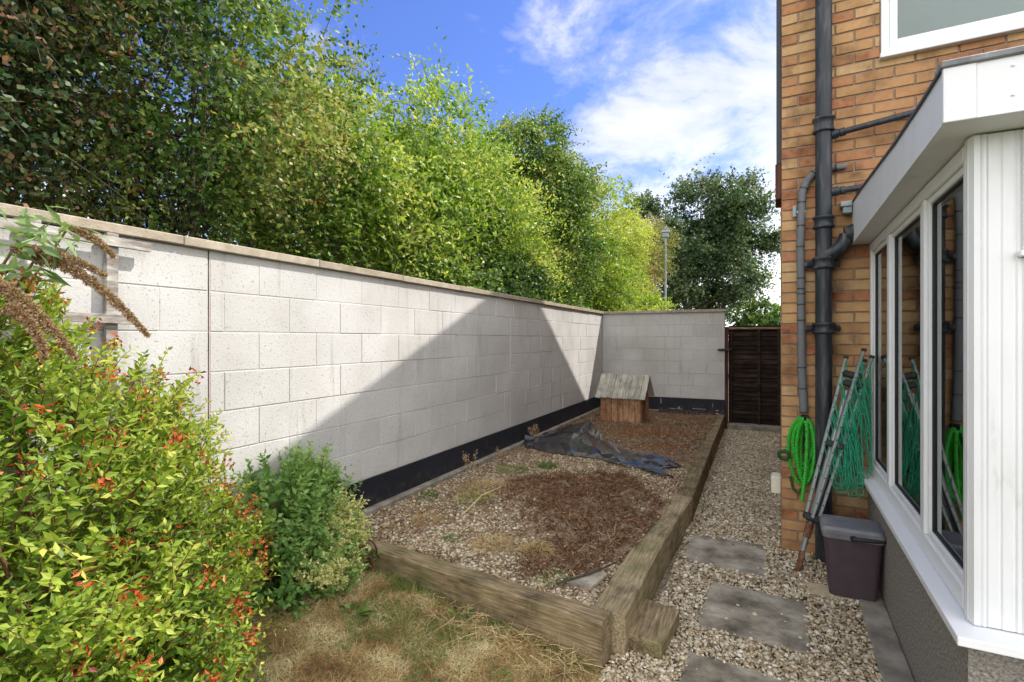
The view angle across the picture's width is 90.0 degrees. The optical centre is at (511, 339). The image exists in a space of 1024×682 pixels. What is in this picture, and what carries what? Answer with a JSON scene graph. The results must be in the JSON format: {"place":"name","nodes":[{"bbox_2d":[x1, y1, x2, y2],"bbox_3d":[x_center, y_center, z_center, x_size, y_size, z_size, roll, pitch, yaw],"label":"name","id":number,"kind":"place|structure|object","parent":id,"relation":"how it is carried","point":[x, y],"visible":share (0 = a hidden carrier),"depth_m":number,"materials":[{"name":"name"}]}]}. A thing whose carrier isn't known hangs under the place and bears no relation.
{"place":"outdoors","nodes":[
{"label":"outdoors","id":0,"kind":"place"},
{"bbox_2d":[161,567,618,681],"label":"lawn","id":1,"kind":"structure","parent":0,"point":[372,641],"depth_m":2.47,"materials":[{"name":"green plant"}]},
{"bbox_2d":[0,204,151,361],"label":"buddleia","id":2,"kind":"object","parent":1,"relation":"on","point":[27,317],"visible":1,"depth_m":1.58,"materials":[{"name":"green plant"}]},
{"bbox_2d":[0,269,285,681],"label":"hypericum shrub","id":3,"kind":"object","parent":1,"relation":"on","point":[149,595],"visible":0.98,"depth_m":1.66,"materials":[{"name":"green plant"}]},
{"bbox_2d":[216,439,379,629],"bbox_3d":[-1.150,1.081,3.023,0.811,0.968,1.237,0,0,25],"label":"privet shrub","id":4,"kind":"object","parent":1,"relation":"on","point":[301,482],"visible":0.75,"depth_m":2.90,"materials":[{"name":"green plant"}]},
{"bbox_2d":[279,484,379,590],"bbox_3d":[-1.044,1.249,3.020,0.452,0.631,0.834,0,0,7],"label":"variegated euonymus","id":5,"kind":"object","parent":1,"relation":"on","point":[332,572],"visible":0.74,"depth_m":2.97,"materials":[{"name":"green plant"}]},
{"bbox_2d":[338,601,373,618],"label":"weed","id":6,"kind":"object","parent":1,"relation":"on","point":[358,607],"visible":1,"depth_m":2.64,"materials":[{"name":"green plant"}]},
{"bbox_2d":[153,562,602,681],"bbox_3d":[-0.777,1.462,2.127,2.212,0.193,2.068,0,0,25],"label":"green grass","id":7,"kind":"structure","parent":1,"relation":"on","point":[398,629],"depth_m":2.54,"materials":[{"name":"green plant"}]},
{"bbox_2d":[445,605,473,618],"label":"weed","id":8,"kind":"object","parent":1,"relation":"on","point":[468,609],"visible":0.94,"depth_m":2.73,"materials":[{"name":"green plant"}]},
{"bbox_2d":[437,655,514,681],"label":"grass tuft","id":9,"kind":"object","parent":1,"relation":"on","point":[486,670],"visible":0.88,"depth_m":2.31,"materials":[{"name":"beige plant"}]},
{"bbox_2d":[366,563,599,674],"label":"sleeper grass","id":10,"kind":"structure","parent":1,"relation":"on","point":[419,590],"depth_m":2.82,"materials":[{"name":"green plant"}]},
{"bbox_2d":[359,537,611,671],"bbox_3d":[-0.357,1.451,2.948,1.922,0.278,0.120,0,0,33],"label":"timber sleeper","id":11,"kind":"object","parent":1,"relation":"on","point":[584,628],"visible":0.65,"depth_m":2.67,"materials":[{"name":"brown wood"}]},
{"bbox_2d":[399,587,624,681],"bbox_3d":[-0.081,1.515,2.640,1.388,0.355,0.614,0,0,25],"label":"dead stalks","id":12,"kind":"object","parent":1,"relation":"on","point":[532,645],"visible":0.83,"depth_m":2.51,"materials":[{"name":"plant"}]},
{"bbox_2d":[2,0,780,339],"label":"sky","id":13,"kind":"structure","parent":0,"point":[664,86],"materials":[{"name":"blue"}]},
{"bbox_2d":[353,411,716,605],"bbox_3d":[1.167,1.306,6.267,2.080,0.115,7.480,0,0,25],"label":"planting bed","id":14,"kind":"object","parent":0,"point":[552,534],"visible":0.43,"depth_m":4.00,"materials":[{"name":"soil"}]},
{"bbox_2d":[415,487,438,499],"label":"weed","id":15,"kind":"object","parent":14,"relation":"on","point":[437,493],"visible":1,"depth_m":4.34,"materials":[{"name":"green plant"}]},
{"bbox_2d":[410,509,448,526],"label":"dry grass tuft","id":16,"kind":"object","parent":14,"relation":"on","point":[419,516],"visible":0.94,"depth_m":3.82,"materials":[{"name":"plant"}]},
{"bbox_2d":[438,534,459,542],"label":"grass tuft","id":17,"kind":"object","parent":14,"relation":"on","point":[452,535],"visible":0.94,"depth_m":3.47,"materials":[{"name":"green plant"}]},
{"bbox_2d":[462,452,477,485],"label":"tall weed","id":18,"kind":"object","parent":14,"relation":"on","point":[472,463],"visible":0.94,"depth_m":4.65,"materials":[{"name":"brown plant"}]},
{"bbox_2d":[451,490,491,507],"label":"weed","id":19,"kind":"object","parent":14,"relation":"on","point":[486,495],"visible":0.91,"depth_m":4.16,"materials":[{"name":"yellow plant"}]},
{"bbox_2d":[451,477,512,496],"bbox_3d":[-0.202,1.339,4.582,0.609,0.164,0.697,0,0,25],"label":"dry grass tuft","id":20,"kind":"object","parent":14,"relation":"on","point":[487,484],"visible":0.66,"depth_m":4.67,"materials":[{"name":"plant"}]},
{"bbox_2d":[495,446,506,462],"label":"tall weed","id":21,"kind":"object","parent":14,"relation":"on","point":[504,454],"visible":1,"depth_m":5.47,"materials":[{"name":"brown plant"}]},
{"bbox_2d":[494,463,531,474],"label":"grass tuft","id":22,"kind":"object","parent":14,"relation":"on","point":[508,472],"visible":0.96,"depth_m":5.28,"materials":[{"name":"green plant"}]},
{"bbox_2d":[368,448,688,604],"bbox_3d":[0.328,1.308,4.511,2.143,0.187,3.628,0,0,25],"label":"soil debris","id":23,"kind":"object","parent":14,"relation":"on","point":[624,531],"visible":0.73,"depth_m":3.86,"materials":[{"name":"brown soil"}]},
{"bbox_2d":[508,536,559,560],"bbox_3d":[0.154,1.333,3.221,0.353,0.131,0.344,0,0,-36],"label":"dry grass tuft","id":24,"kind":"object","parent":14,"relation":"on","point":[528,546],"visible":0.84,"depth_m":3.25,"materials":[{"name":"plant"}]},
{"bbox_2d":[528,423,539,442],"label":"tall weed","id":25,"kind":"object","parent":14,"relation":"on","point":[533,429],"visible":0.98,"depth_m":6.39,"materials":[{"name":"brown plant"}]},
{"bbox_2d":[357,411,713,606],"bbox_3d":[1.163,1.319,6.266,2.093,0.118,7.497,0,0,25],"label":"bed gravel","id":26,"kind":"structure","parent":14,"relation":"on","point":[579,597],"depth_m":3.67,"materials":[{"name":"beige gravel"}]},
{"bbox_2d":[464,532,514,557],"bbox_3d":[-0.142,1.338,3.349,0.397,0.105,0.422,0,0,25],"label":"dry grass tuft","id":27,"kind":"object","parent":26,"relation":"on","point":[496,540],"visible":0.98,"depth_m":3.35,"materials":[{"name":"plant"}]},
{"bbox_2d":[363,409,717,600],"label":"dead fern litter","id":28,"kind":"object","parent":14,"relation":"on","point":[580,493],"visible":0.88,"depth_m":3.80,"materials":[{"name":"brown plant"}]},
{"bbox_2d":[462,486,501,514],"bbox_3d":[-0.234,1.270,4.098,0.022,0.047,0.701,0,0,23],"label":"stick","id":29,"kind":"object","parent":28,"relation":"on","point":[480,496],"visible":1,"depth_m":4.10,"materials":[{"name":"wood"}]},
{"bbox_2d":[365,408,717,588],"bbox_3d":[1.185,1.327,6.300,2.292,0.272,7.586,0,0,25],"label":"straw","id":30,"kind":"object","parent":14,"relation":"on","point":[535,507],"visible":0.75,"depth_m":4.00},
{"bbox_2d":[536,460,560,469],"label":"grass tuft","id":31,"kind":"object","parent":14,"relation":"on","point":[551,465],"visible":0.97,"depth_m":5.38,"materials":[{"name":"green plant"}]},
{"bbox_2d":[531,567,571,591],"bbox_3d":[0.230,1.353,2.868,0.275,0.064,0.289,0,0,-11],"label":"grass tuft","id":32,"kind":"object","parent":14,"relation":"on","point":[564,577],"visible":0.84,"depth_m":2.89,"materials":[{"name":"green plant"}]},
{"bbox_2d":[556,561,617,584],"bbox_3d":[0.436,1.325,2.900,0.450,0.022,0.027,0,0,-32],"label":"stick","id":33,"kind":"object","parent":14,"relation":"on","point":[579,576],"visible":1,"depth_m":2.87,"materials":[{"name":"brown plant"}]},
{"bbox_2d":[568,569,607,590],"bbox_3d":[0.441,1.341,2.844,0.260,0.017,0.120,0,0,-42],"label":"stone piece","id":34,"kind":"object","parent":14,"relation":"on","point":[590,583],"visible":0.86,"depth_m":2.82,"materials":[{"name":"grey stone"}]},
{"bbox_2d":[523,420,680,467],"bbox_3d":[0.835,1.283,6.721,1.475,0.148,3.048,0,0,-11],"label":"plastic sheet","id":35,"kind":"object","parent":14,"relation":"on","point":[578,439],"visible":0.93,"depth_m":6.18,"materials":[{"name":"plastic"}]},
{"bbox_2d":[595,373,654,423],"bbox_3d":[1.881,0.971,8.514,0.819,0.779,0.620,0,0,29],"label":"kennel","id":36,"kind":"object","parent":14,"relation":"on","point":[625,397],"visible":0.92,"depth_m":8.35,"materials":[{"name":"brown wood"}]},
{"bbox_2d":[548,409,717,472],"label":"leaf litter","id":37,"kind":"object","parent":14,"relation":"on","point":[658,430],"visible":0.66,"depth_m":7.52,"materials":[{"name":"brown plant"}]},
{"bbox_2d":[606,425,700,451],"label":"bracken litter","id":38,"kind":"object","parent":14,"relation":"on","point":[629,433],"visible":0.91,"depth_m":7.13,"materials":[{"name":"brown plant"}]},
{"bbox_2d":[636,463,673,478],"bbox_3d":[1.452,1.306,5.105,0.149,0.027,0.559,0,0,-22],"label":"plastic scrap","id":39,"kind":"object","parent":14,"relation":"on","point":[654,468],"visible":1,"depth_m":5.14,"materials":[{"name":"blue plastic"}]},
{"bbox_2d":[658,407,715,414],"bbox_3d":[3.171,1.325,9.288,0.981,0.111,0.211,0,0,25],"label":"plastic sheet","id":40,"kind":"object","parent":14,"relation":"on","point":[667,410],"visible":0.74,"depth_m":9.31,"materials":[{"name":"black plastic"}]},
{"bbox_2d":[728,362,728,421],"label":"lane","id":41,"kind":"structure","parent":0,"point":[728,391],"depth_m":16.06,"materials":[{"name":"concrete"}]},
{"bbox_2d":[596,429,881,681],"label":"gravel path","id":42,"kind":"structure","parent":0,"point":[662,586],"depth_m":3.19,"materials":[{"name":"beige gravel"}]},
{"bbox_2d":[594,494,692,657],"bbox_3d":[0.952,1.458,3.431,0.184,0.265,2.094,0,0,28],"label":"timber sleeper","id":43,"kind":"object","parent":42,"relation":"on","point":[635,581],"visible":0.8,"depth_m":3.03,"materials":[{"name":"brown wood"}]},
{"bbox_2d":[629,598,679,660],"bbox_3d":[0.724,1.520,2.654,0.208,0.140,0.394,0,0,31],"label":"timber offcut","id":44,"kind":"object","parent":42,"relation":"on","point":[653,629],"visible":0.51,"depth_m":2.57,"materials":[{"name":"brown wood"}]},
{"bbox_2d":[677,444,712,518],"bbox_3d":[1.973,1.461,5.432,0.135,0.258,2.394,0,0,25],"label":"timber sleeper","id":45,"kind":"object","parent":42,"relation":"on","point":[694,482],"visible":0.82,"depth_m":5.12,"materials":[{"name":"brown wood"}]},
{"bbox_2d":[704,414,724,458],"bbox_3d":[3.120,1.479,7.843,0.115,0.282,2.934,0,0,25],"label":"timber sleeper","id":46,"kind":"object","parent":42,"relation":"on","point":[713,437],"visible":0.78,"depth_m":7.56,"materials":[{"name":"brown wood"}]},
{"bbox_2d":[682,533,766,576],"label":"paving slab","id":47,"kind":"structure","parent":42,"relation":"on","point":[726,554],"depth_m":3.65,"materials":[{"name":"stone"}]},
{"bbox_2d":[679,650,788,681],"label":"paving slab","id":48,"kind":"structure","parent":42,"relation":"on","point":[709,669],"depth_m":2.34,"materials":[{"name":"stone"}]},
{"bbox_2d":[697,582,809,654],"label":"paving slab","id":49,"kind":"structure","parent":42,"relation":"on","point":[764,624],"depth_m":2.81,"materials":[{"name":"stone"}]},
{"bbox_2d":[727,422,780,432],"bbox_3d":[4.349,1.623,8.949,1.080,0.235,0.300,0,0,25],"label":"door step","id":50,"kind":"object","parent":42,"relation":"on","point":[754,427],"depth_m":8.90,"materials":[{"name":"concrete"}]},
{"bbox_2d":[805,581,855,599],"bbox_3d":[1.930,1.524,3.087,0.290,0.006,0.160,0,0,24],"label":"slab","id":51,"kind":"object","parent":42,"relation":"on","point":[816,589],"visible":0.59,"depth_m":3.10,"materials":[{"name":"beige stone"}]},
{"bbox_2d":[819,514,886,601],"bbox_3d":[2.077,1.312,3.061,0.403,0.413,0.302,0,0,29],"label":"storage bin","id":52,"kind":"object","parent":51,"relation":"on","point":[853,547],"visible":0.85,"depth_m":2.99,"materials":[{"name":"brown plastic"}]},
{"bbox_2d":[795,348,874,572],"bbox_3d":[2.133,0.814,3.402,0.543,1.512,0.176,0,0,4],"label":"rotary airer","id":53,"kind":"object","parent":42,"relation":"on","point":[845,421],"visible":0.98,"depth_m":3.37,"materials":[{"name":"metal"}]},
{"label":"ground","id":54,"kind":"structure","parent":0,"visible":0},
{"bbox_2d":[0,0,296,243],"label":"hawthorn tree","id":55,"kind":"object","parent":54,"relation":"on","point":[13,21],"visible":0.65,"depth_m":3.30,"materials":[{"name":"green plant"}]},
{"bbox_2d":[0,0,426,257],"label":"hawthorn tree","id":56,"kind":"object","parent":54,"relation":"on","point":[268,154],"visible":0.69,"depth_m":3.79,"materials":[{"name":"green plant"}]},
{"bbox_2d":[0,203,603,678],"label":"block wall","id":57,"kind":"structure","parent":54,"relation":"on","point":[390,387],"depth_m":3.76,"materials":[{"name":"paint"}]},
{"bbox_2d":[0,217,151,471],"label":"trellis","id":58,"kind":"object","parent":57,"relation":"attached to","point":[111,318],"visible":0.39,"depth_m":2.35,"materials":[{"name":"paint"}]},
{"bbox_2d":[104,27,529,288],"bbox_3d":[-2.569,-0.950,6.717,5.186,5.523,6.262,0,0,25],"label":"elder tree","id":59,"kind":"object","parent":54,"relation":"on","point":[391,173],"visible":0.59,"depth_m":5.56,"materials":[{"name":"green plant"}]},
{"bbox_2d":[365,108,596,304],"bbox_3d":[-1.304,-0.832,9.180,5.011,5.283,5.964,0,0,25],"label":"elder tree","id":60,"kind":"object","parent":54,"relation":"on","point":[534,248],"visible":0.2,"depth_m":7.86,"materials":[{"name":"green plant"}]},
{"bbox_2d":[407,217,604,367],"bbox_3d":[-0.296,0.016,8.575,2.681,3.598,6.437,0,0,25],"label":"ivy bush","id":61,"kind":"object","parent":54,"relation":"on","point":[490,282],"visible":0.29,"depth_m":7.41,"materials":[{"name":"green plant"}]},
{"bbox_2d":[456,103,620,304],"bbox_3d":[0.185,-1.527,11.430,4.229,6.680,5.398,0,0,25],"label":"hawthorn tree","id":62,"kind":"object","parent":54,"relation":"on","point":[573,190],"visible":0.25,"depth_m":10.24,"materials":[{"name":"green plant"}]},
{"bbox_2d":[565,202,650,311],"bbox_3d":[1.678,-0.951,13.721,4.329,5.508,4.510,0,0,25],"label":"tree","id":63,"kind":"object","parent":54,"relation":"on","point":[618,296],"visible":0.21,"depth_m":13.06,"materials":[{"name":"green plant"}]},
{"bbox_2d":[571,170,659,296],"bbox_3d":[2.741,-1.901,17.185,4.535,7.449,5.327,0,0,25],"label":"willow tree","id":64,"kind":"object","parent":54,"relation":"on","point":[628,227],"visible":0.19,"depth_m":16.26,"materials":[{"name":"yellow plant"}]},
{"bbox_2d":[589,287,679,310],"bbox_3d":[3.799,0.040,15.175,3.468,3.556,3.504,0,0,-36],"label":"bush","id":65,"kind":"object","parent":54,"relation":"on","point":[653,303],"visible":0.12,"depth_m":14.75,"materials":[{"name":"green plant"}]},
{"bbox_2d":[603,211,685,302],"bbox_3d":[4.648,-1.701,21.701,4.870,7.040,5.786,0,0,-1],"label":"hawthorn tree","id":66,"kind":"object","parent":54,"relation":"on","point":[656,272],"visible":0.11,"depth_m":20.64,"materials":[{"name":"green plant"}]},
{"bbox_2d":[603,309,726,414],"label":"block wall","id":67,"kind":"structure","parent":54,"relation":"on","point":[677,356],"depth_m":9.53,"materials":[{"name":"paint"}]},
{"bbox_2d":[661,230,669,305],"bbox_3d":[5.984,-1.220,19.966,0.340,6.020,0.240,0,0,25],"label":"street lamp","id":68,"kind":"object","parent":54,"relation":"on","point":[665,234],"visible":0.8,"depth_m":19.93,"materials":[{"name":"metal"}]},
{"bbox_2d":[611,150,780,335],"bbox_3d":[8.919,-3.520,25.870,10.244,11.273,9.705,0,0,25],"label":"maple tree","id":69,"kind":"object","parent":54,"relation":"on","point":[720,239],"visible":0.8,"depth_m":24.10,"materials":[{"name":"green plant"}]},
{"bbox_2d":[725,295,780,347],"bbox_3d":[10.790,-0.083,22.849,3.445,3.759,3.294,0,0,-30],"label":"bush","id":70,"kind":"object","parent":54,"relation":"on","point":[751,315],"visible":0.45,"depth_m":22.47,"materials":[{"name":"green plant"}]},
{"bbox_2d":[756,300,780,324],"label":"bush","id":71,"kind":"object","parent":54,"relation":"on","point":[771,311],"depth_m":23.49,"materials":[{"name":"green plant"}]},
{"bbox_2d":[771,0,1023,681],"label":"brick house","id":72,"kind":"structure","parent":54,"relation":"on","point":[899,183],"depth_m":2.46,"materials":[{"name":"brick"}]},
{"bbox_2d":[717,325,780,428],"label":"garden gate","id":73,"kind":"structure","parent":72,"relation":"attached to","point":[754,374],"depth_m":9.07,"materials":[{"name":"brown wood"}]},
{"bbox_2d":[777,414,814,500],"bbox_3d":[2.038,0.837,3.643,0.271,0.600,0.108,0,0,28],"label":"garden hose","id":74,"kind":"object","parent":72,"relation":"hanging from","point":[796,448],"visible":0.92,"depth_m":3.61,"materials":[{"name":"green plastic"}]},
{"bbox_2d":[870,146,963,610],"bbox_3d":[1.997,0.132,2.572,0.070,1.555,2.057,0,0,28],"label":"side window","id":75,"kind":"structure","parent":72,"relation":"in","point":[917,261],"depth_m":2.17,"materials":[{"name":"white plastic"}]},
{"bbox_2d":[879,0,1023,60],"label":"upstairs window","id":76,"kind":"structure","parent":72,"relation":"in","point":[891,47],"depth_m":3.32,"materials":[{"name":"white plastic"}]},
{"bbox_2d":[1016,129,1023,257],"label":"front window","id":77,"kind":"structure","parent":72,"relation":"in","point":[1020,253],"depth_m":1.57,"materials":[{"name":"white plastic"}]}
]}

